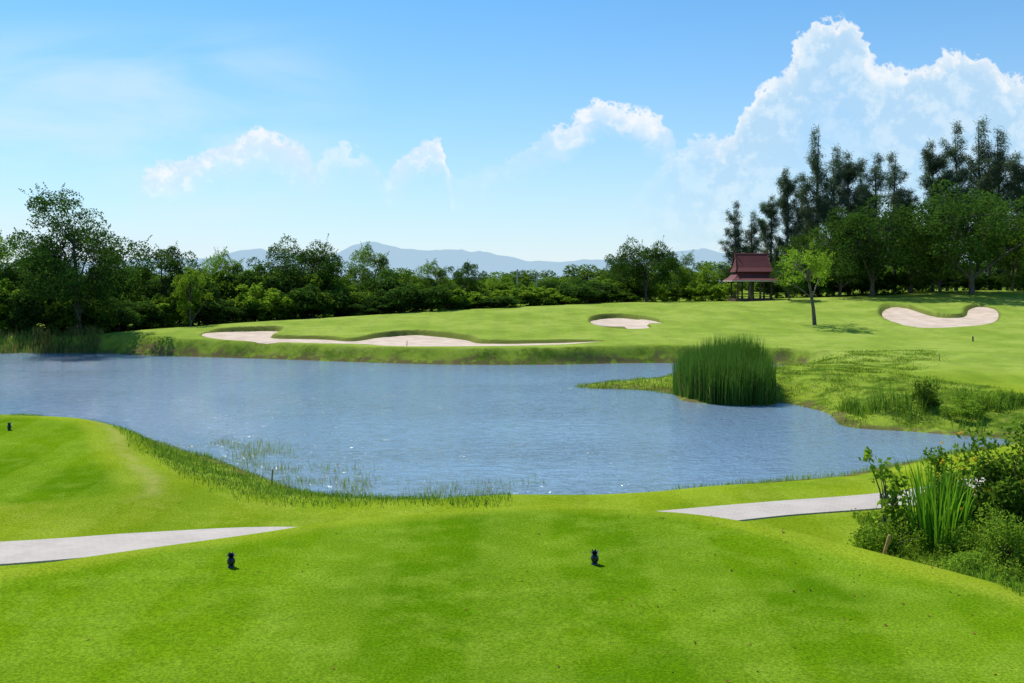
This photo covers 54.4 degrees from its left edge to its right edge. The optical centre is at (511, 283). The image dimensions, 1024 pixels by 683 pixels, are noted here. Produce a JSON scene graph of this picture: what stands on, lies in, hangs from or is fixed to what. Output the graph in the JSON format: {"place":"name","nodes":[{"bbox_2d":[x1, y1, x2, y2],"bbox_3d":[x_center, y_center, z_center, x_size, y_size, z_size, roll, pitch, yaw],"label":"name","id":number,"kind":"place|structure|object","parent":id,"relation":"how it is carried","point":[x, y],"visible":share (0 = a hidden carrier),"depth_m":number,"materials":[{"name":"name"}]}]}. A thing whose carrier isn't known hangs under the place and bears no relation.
{"place":"outdoors","nodes":[
{"label":"outdoors","id":0,"kind":"place"},
{"bbox_2d":[157,435,544,498],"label":"emergent marsh grass","id":1,"kind":"structure","parent":0,"point":[322,480],"depth_m":30.54,"materials":[{"name":"green plant"}]},
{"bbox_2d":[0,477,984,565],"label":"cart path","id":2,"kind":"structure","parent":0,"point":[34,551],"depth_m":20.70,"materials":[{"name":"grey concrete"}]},
{"bbox_2d":[0,242,986,283],"bbox_3d":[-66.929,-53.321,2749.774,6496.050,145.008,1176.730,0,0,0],"label":"mountain range","id":3,"kind":"structure","parent":0,"point":[413,259],"depth_m":2784.30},
{"bbox_2d":[0,353,1010,498],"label":"pond water","id":4,"kind":"structure","parent":0,"point":[556,429],"depth_m":42.71,"materials":[{"name":"blue liquid"}]},
{"bbox_2d":[0,322,105,353],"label":"bank reeds","id":5,"kind":"object","parent":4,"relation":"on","point":[42,348],"visible":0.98,"depth_m":87.05,"materials":[{"name":"green plant"}]},
{"bbox_2d":[0,286,1023,682],"bbox_3d":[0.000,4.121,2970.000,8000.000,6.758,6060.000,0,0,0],"label":"ground","id":6,"kind":"structure","parent":0,"point":[402,592],"depth_m":14.27,"materials":[{"name":"green plant"}]},
{"bbox_2d":[0,230,31,279],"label":"broadleaf tree","id":7,"kind":"object","parent":6,"relation":"on","point":[3,252],"visible":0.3,"depth_m":96.44,"materials":[{"name":"green plant"}]},
{"bbox_2d":[0,257,36,329],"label":"broadleaf tree","id":8,"kind":"object","parent":6,"relation":"on","point":[13,276],"visible":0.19,"depth_m":95.28,"materials":[{"name":"green plant"}]},
{"bbox_2d":[3,182,155,332],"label":"broadleaf tree","id":9,"kind":"object","parent":6,"relation":"on","point":[46,261],"visible":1,"depth_m":86.62,"materials":[{"name":"green plant"}]},
{"bbox_2d":[114,260,156,293],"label":"broadleaf tree","id":10,"kind":"object","parent":6,"relation":"on","point":[135,271],"visible":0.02,"depth_m":106.25,"materials":[{"name":"green plant"}]},
{"bbox_2d":[124,242,203,298],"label":"broadleaf tree","id":11,"kind":"object","parent":6,"relation":"on","point":[169,265],"visible":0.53,"depth_m":102.27,"materials":[{"name":"green plant"}]},
{"bbox_2d":[171,263,214,326],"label":"broadleaf tree","id":12,"kind":"object","parent":6,"relation":"on","point":[188,279],"visible":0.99,"depth_m":95.59,"materials":[{"name":"green plant"}]},
{"bbox_2d":[192,246,243,279],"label":"broadleaf tree","id":13,"kind":"object","parent":6,"relation":"on","point":[237,269],"visible":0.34,"depth_m":109.89,"materials":[{"name":"green plant"}]},
{"bbox_2d":[227,552,235,567],"bbox_3d":[-3.948,3.894,14.000,0.153,0.238,0.155,0,0,0],"label":"pineapple tee marker","id":14,"kind":"object","parent":6,"relation":"on","point":[230,560],"visible":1,"depth_m":13.97,"materials":[{"name":"paint"}]},
{"bbox_2d":[245,263,276,310],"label":"broadleaf tree","id":15,"kind":"object","parent":6,"relation":"on","point":[259,273],"visible":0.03,"depth_m":117.44,"materials":[{"name":"green plant"}]},
{"bbox_2d":[10,413,512,509],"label":"rough grass","id":16,"kind":"structure","parent":6,"relation":"on","point":[289,490],"depth_m":26.50,"materials":[{"name":"green plant"}]},
{"bbox_2d":[246,233,346,291],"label":"broadleaf tree","id":17,"kind":"object","parent":6,"relation":"on","point":[307,257],"visible":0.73,"depth_m":110.86,"materials":[{"name":"green plant"}]},
{"bbox_2d":[0,263,641,334],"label":"shrub thicket","id":18,"kind":"object","parent":6,"relation":"on","point":[248,297],"visible":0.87,"depth_m":104.78,"materials":[{"name":"green plant"}]},
{"bbox_2d":[334,273,364,289],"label":"broadleaf tree","id":19,"kind":"object","parent":6,"relation":"on","point":[348,281],"visible":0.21,"depth_m":124.07,"materials":[{"name":"green plant"}]},
{"bbox_2d":[342,241,403,289],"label":"broadleaf tree","id":20,"kind":"object","parent":6,"relation":"on","point":[365,258],"visible":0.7,"depth_m":138.02,"materials":[{"name":"green plant"}]},
{"bbox_2d":[202,331,599,345],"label":"sand bunker","id":21,"kind":"object","parent":6,"relation":"on","point":[263,337],"visible":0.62,"depth_m":84.10},
{"bbox_2d":[20,339,807,364],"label":"shoreline grass","id":22,"kind":"structure","parent":6,"relation":"on","point":[410,358],"depth_m":76.54,"materials":[{"name":"green plant"}]},
{"bbox_2d":[409,258,458,310],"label":"broadleaf tree","id":23,"kind":"object","parent":6,"relation":"on","point":[443,277],"visible":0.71,"depth_m":114.86,"materials":[{"name":"green plant"}]},
{"bbox_2d":[445,262,487,306],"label":"broadleaf tree","id":24,"kind":"object","parent":6,"relation":"on","point":[459,276],"visible":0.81,"depth_m":117.23,"materials":[{"name":"green plant"}]},
{"bbox_2d":[484,275,513,285],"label":"broadleaf tree","id":25,"kind":"object","parent":6,"relation":"on","point":[493,278],"visible":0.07,"depth_m":132.25,"materials":[{"name":"green plant"}]},
{"bbox_2d":[511,269,523,288],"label":"utility pole","id":26,"kind":"object","parent":6,"relation":"on","point":[517,272],"visible":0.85,"depth_m":169.94,"materials":[{"name":"concrete"}]},
{"bbox_2d":[530,273,542,285],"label":"utility pole","id":27,"kind":"object","parent":6,"relation":"on","point":[536,279],"visible":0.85,"depth_m":169.94,"materials":[{"name":"concrete"}]},
{"bbox_2d":[536,276,561,290],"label":"broadleaf tree","id":28,"kind":"object","parent":6,"relation":"on","point":[548,284],"visible":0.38,"depth_m":129.64,"materials":[{"name":"green plant"}]},
{"bbox_2d":[88,515,1019,682],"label":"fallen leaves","id":29,"kind":"object","parent":6,"relation":"on","point":[731,570],"visible":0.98,"depth_m":12.91,"materials":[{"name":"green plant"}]},
{"bbox_2d":[113,260,1021,296],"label":"distant treeline","id":30,"kind":"object","parent":6,"relation":"on","point":[588,274],"visible":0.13,"depth_m":191.08,"materials":[{"name":"green plant"}]},
{"bbox_2d":[590,549,598,564],"bbox_3d":[1.182,3.909,14.200,0.153,0.238,0.155,0,0,0],"label":"pineapple tee marker","id":31,"kind":"object","parent":6,"relation":"on","point":[594,558],"visible":1,"depth_m":14.17,"materials":[{"name":"paint"}]},
{"bbox_2d":[601,255,637,282],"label":"broadleaf tree","id":32,"kind":"object","parent":6,"relation":"on","point":[613,271],"visible":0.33,"depth_m":129.24,"materials":[{"name":"green plant"}]},
{"bbox_2d":[574,372,672,393],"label":"marsh grass","id":33,"kind":"structure","parent":6,"relation":"on","point":[637,383],"depth_m":57.07,"materials":[{"name":"green plant"}]},
{"bbox_2d":[591,318,660,328],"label":"sand bunker","id":34,"kind":"object","parent":6,"relation":"on","point":[628,323],"visible":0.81,"depth_m":98.39},
{"bbox_2d":[604,235,680,301],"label":"broadleaf tree","id":35,"kind":"object","parent":6,"relation":"on","point":[664,261],"visible":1,"depth_m":123.58,"materials":[{"name":"green plant"}]},
{"bbox_2d":[302,442,1016,497],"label":"shoreline grass","id":36,"kind":"structure","parent":6,"relation":"on","point":[818,477],"depth_m":30.19,"materials":[{"name":"green plant"}]},
{"bbox_2d":[662,250,702,300],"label":"broadleaf tree","id":37,"kind":"object","parent":6,"relation":"on","point":[679,276],"visible":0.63,"depth_m":131.26,"materials":[{"name":"green plant"}]},
{"bbox_2d":[692,264,718,299],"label":"broadleaf tree","id":38,"kind":"object","parent":6,"relation":"on","point":[705,274],"visible":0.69,"depth_m":133.53,"materials":[{"name":"green plant"}]},
{"bbox_2d":[671,331,786,405],"bbox_3d":[11.420,4.280,52.359,6.134,3.740,8.153,0,0,0],"label":"reed clump","id":39,"kind":"object","parent":6,"relation":"on","point":[732,372],"visible":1,"depth_m":50.26,"materials":[{"name":"green plant"}]},
{"bbox_2d":[717,200,748,295],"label":"casuarina tree","id":40,"kind":"object","parent":6,"relation":"on","point":[734,235],"visible":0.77,"depth_m":135.87,"materials":[{"name":"green plant"}]},
{"bbox_2d":[723,248,779,301],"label":"thai pavilion","id":41,"kind":"structure","parent":6,"relation":"on","point":[750,267],"depth_m":122.68,"materials":[{"name":"tile"}]},
{"bbox_2d":[740,211,762,297],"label":"casuarina tree","id":42,"kind":"object","parent":6,"relation":"on","point":[751,234],"visible":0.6,"depth_m":137.82,"materials":[{"name":"green plant"}]},
{"bbox_2d":[754,194,784,297],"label":"casuarina tree","id":43,"kind":"object","parent":6,"relation":"on","point":[769,211],"visible":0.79,"depth_m":139.62,"materials":[{"name":"green plant"}]},
{"bbox_2d":[769,168,805,296],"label":"casuarina tree","id":44,"kind":"object","parent":6,"relation":"on","point":[787,189],"visible":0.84,"depth_m":137.73,"materials":[{"name":"green plant"}]},
{"bbox_2d":[769,256,810,300],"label":"broadleaf tree","id":45,"kind":"object","parent":6,"relation":"on","point":[789,287],"visible":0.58,"depth_m":118.76,"materials":[{"name":"green plant"}]},
{"bbox_2d":[781,173,820,295],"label":"casuarina tree","id":46,"kind":"object","parent":6,"relation":"on","point":[799,199],"visible":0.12,"depth_m":141.71,"materials":[{"name":"green plant"}]},
{"bbox_2d":[775,238,835,324],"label":"broadleaf tree","id":47,"kind":"object","parent":6,"relation":"on","point":[812,265],"visible":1,"depth_m":93.70,"materials":[{"name":"green plant"}]},
{"bbox_2d":[775,231,836,296],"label":"broadleaf tree","id":48,"kind":"object","parent":6,"relation":"on","point":[801,239],"visible":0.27,"depth_m":129.88,"materials":[{"name":"green plant"}]},
{"bbox_2d":[796,125,837,295],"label":"casuarina tree","id":49,"kind":"object","parent":6,"relation":"on","point":[820,208],"visible":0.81,"depth_m":137.52,"materials":[{"name":"green plant"}]},
{"bbox_2d":[620,266,1023,301],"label":"shrub thicket","id":50,"kind":"object","parent":6,"relation":"on","point":[717,291],"visible":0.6,"depth_m":127.71,"materials":[{"name":"green plant"}]},
{"bbox_2d":[820,144,850,293],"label":"casuarina tree","id":51,"kind":"object","parent":6,"relation":"on","point":[837,181],"visible":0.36,"depth_m":139.61,"materials":[{"name":"green plant"}]},
{"bbox_2d":[804,216,883,296],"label":"broadleaf tree","id":52,"kind":"object","parent":6,"relation":"on","point":[841,285],"visible":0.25,"depth_m":125.38,"materials":[{"name":"green plant"}]},
{"bbox_2d":[833,149,871,293],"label":"casuarina tree","id":53,"kind":"object","parent":6,"relation":"on","point":[851,168],"visible":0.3,"depth_m":141.40,"materials":[{"name":"green plant"}]},
{"bbox_2d":[848,170,877,292],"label":"casuarina tree","id":54,"kind":"object","parent":6,"relation":"on","point":[861,196],"visible":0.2,"depth_m":138.11,"materials":[{"name":"green plant"}]},
{"bbox_2d":[856,150,890,270],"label":"casuarina tree","id":55,"kind":"object","parent":6,"relation":"on","point":[877,174],"visible":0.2,"depth_m":139.57,"materials":[{"name":"green plant"}]},
{"bbox_2d":[806,189,942,295],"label":"broadleaf tree","id":56,"kind":"object","parent":6,"relation":"on","point":[850,221],"visible":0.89,"depth_m":118.53,"materials":[{"name":"green plant"}]},
{"bbox_2d":[883,534,890,553],"bbox_3d":[6.374,4.592,17.000,0.205,0.622,0.058,0,0,0],"label":"wooden stake","id":57,"kind":"object","parent":6,"relation":"on","point":[886,544],"visible":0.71,"depth_m":16.98,"materials":[{"name":"brown wood"}]},
{"bbox_2d":[858,446,916,532],"bbox_3d":[7.802,4.381,20.468,1.266,2.059,1.267,0,0,0],"label":"sapling","id":58,"kind":"object","parent":6,"relation":"on","point":[891,515],"visible":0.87,"depth_m":20.39,"materials":[{"name":"green plant"}]},
{"bbox_2d":[847,518,932,558],"bbox_3d":[7.511,5.040,19.557,1.661,0.775,1.358,0,0,0],"label":"shrub","id":59,"kind":"object","parent":6,"relation":"on","point":[869,539],"visible":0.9,"depth_m":19.41,"materials":[{"name":"green plant"}]},
{"bbox_2d":[880,152,915,273],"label":"casuarina tree","id":60,"kind":"object","parent":6,"relation":"on","point":[894,194],"visible":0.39,"depth_m":141.55,"materials":[{"name":"green plant"}]},
{"bbox_2d":[773,349,1023,440],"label":"rough grass","id":61,"kind":"structure","parent":6,"relation":"on","point":[852,353],"depth_m":52.22,"materials":[{"name":"green plant"}]},
{"bbox_2d":[896,191,921,290],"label":"casuarina tree","id":62,"kind":"object","parent":6,"relation":"on","point":[907,202],"visible":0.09,"depth_m":139.53,"materials":[{"name":"green plant"}]},
{"bbox_2d":[886,224,948,292],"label":"broadleaf tree","id":63,"kind":"object","parent":6,"relation":"on","point":[914,276],"visible":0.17,"depth_m":125.17,"materials":[{"name":"green plant"}]},
{"bbox_2d":[909,379,943,408],"bbox_3d":[17.774,4.699,42.674,1.576,1.337,1.669,0,0,0],"label":"shrub","id":64,"kind":"object","parent":6,"relation":"on","point":[925,393],"visible":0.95,"depth_m":42.25,"materials":[{"name":"green plant"}]},
{"bbox_2d":[835,380,1023,432],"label":"tall weeds","id":65,"kind":"object","parent":6,"relation":"on","point":[858,409],"visible":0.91,"depth_m":42.45,"materials":[{"name":"green plant"}]},
{"bbox_2d":[891,451,976,556],"bbox_3d":[8.368,4.330,19.637,1.580,1.941,1.717,0,0,-13],"label":"iris plant","id":66,"kind":"object","parent":6,"relation":"on","point":[931,522],"visible":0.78,"depth_m":19.39,"materials":[{"name":"green plant"}]},
{"bbox_2d":[914,138,956,290],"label":"casuarina tree","id":67,"kind":"object","parent":6,"relation":"on","point":[935,165],"visible":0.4,"depth_m":137.61,"materials":[{"name":"green plant"}]},
{"bbox_2d":[851,507,1023,595],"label":"ground cover","id":68,"kind":"object","parent":6,"relation":"on","point":[1015,586],"visible":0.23,"depth_m":18.39,"materials":[{"name":"green plant"}]},
{"bbox_2d":[900,220,977,292],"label":"broadleaf tree","id":69,"kind":"object","parent":6,"relation":"on","point":[929,256],"visible":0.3,"depth_m":121.45,"materials":[{"name":"green plant"}]},
{"bbox_2d":[882,306,997,327],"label":"sand bunker","id":70,"kind":"object","parent":6,"relation":"on","point":[979,315],"visible":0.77,"depth_m":100.51},
{"bbox_2d":[937,157,954,290],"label":"casuarina tree","id":71,"kind":"object","parent":6,"relation":"on","point":[942,174],"visible":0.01,"depth_m":139.81,"materials":[{"name":"green plant"}]},
{"bbox_2d":[926,120,982,290],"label":"casuarina tree","id":72,"kind":"object","parent":6,"relation":"on","point":[961,177],"visible":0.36,"depth_m":135.78,"materials":[{"name":"green plant"}]},
{"bbox_2d":[892,173,1023,293],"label":"broadleaf tree","id":73,"kind":"object","parent":6,"relation":"on","point":[948,216],"visible":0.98,"depth_m":115.73,"materials":[{"name":"green plant"}]},
{"bbox_2d":[939,398,986,418],"bbox_3d":[18.693,5.125,40.985,1.778,0.997,1.727,0,0,-31],"label":"shrub","id":74,"kind":"object","parent":6,"relation":"on","point":[972,408],"visible":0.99,"depth_m":40.63,"materials":[{"name":"green plant"}]},
{"bbox_2d":[921,415,1023,534],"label":"flowering shrub","id":75,"kind":"object","parent":6,"relation":"on","point":[1002,487],"visible":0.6,"depth_m":20.45,"materials":[{"name":"green plant"}]},
{"bbox_2d":[960,114,996,289],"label":"casuarina tree","id":76,"kind":"object","parent":6,"relation":"on","point":[979,183],"visible":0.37,"depth_m":137.40,"materials":[{"name":"green plant"}]},
{"bbox_2d":[952,388,1004,411],"bbox_3d":[19.655,4.966,41.845,1.977,1.059,2.111,0,0,0],"label":"shrub","id":77,"kind":"object","parent":6,"relation":"on","point":[961,397],"visible":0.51,"depth_m":41.90,"materials":[{"name":"green plant"}]},
{"bbox_2d":[934,501,1023,567],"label":"shrub","id":78,"kind":"object","parent":6,"relation":"on","point":[1005,542],"visible":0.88,"depth_m":18.27,"materials":[{"name":"green plant"}]},
{"bbox_2d":[938,547,1023,583],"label":"shrub","id":79,"kind":"object","parent":6,"relation":"on","point":[963,560],"visible":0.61,"depth_m":17.44,"materials":[{"name":"green plant"}]},
{"bbox_2d":[974,148,1004,274],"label":"casuarina tree","id":80,"kind":"object","parent":6,"relation":"on","point":[989,269],"visible":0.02,"depth_m":141.80,"materials":[{"name":"green plant"}]},
{"bbox_2d":[972,125,1023,290],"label":"casuarina tree","id":81,"kind":"object","parent":6,"relation":"on","point":[1001,165],"visible":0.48,"depth_m":135.54,"materials":[{"name":"green plant"}]},
{"bbox_2d":[979,225,1023,290],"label":"broadleaf tree","id":82,"kind":"object","parent":6,"relation":"on","point":[1010,277],"visible":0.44,"depth_m":123.22,"materials":[{"name":"green plant"}]},
{"bbox_2d":[988,215,1023,270],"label":"broadleaf tree","id":83,"kind":"object","parent":6,"relation":"on","point":[1018,252],"visible":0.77,"depth_m":119.58,"materials":[{"name":"green plant"}]},
{"bbox_2d":[995,389,1023,407],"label":"shrub","id":84,"kind":"object","parent":6,"relation":"on","point":[1014,399],"visible":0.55,"depth_m":42.75,"materials":[{"name":"green plant"}]},
{"bbox_2d":[1000,150,1023,288],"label":"casuarina tree","id":85,"kind":"object","parent":6,"relation":"on","point":[1018,167],"visible":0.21,"depth_m":137.55,"materials":[{"name":"green plant"}]},
{"bbox_2d":[1017,157,1023,238],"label":"casuarina tree","id":86,"kind":"object","parent":6,"relation":"on","point":[1021,178],"visible":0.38,"depth_m":136.06,"materials":[{"name":"green plant"}]},
{"bbox_2d":[0,0,1023,262],"label":"sky","id":87,"kind":"structure","parent":0,"point":[527,130],"materials":[{"name":"blue"}]}
]}

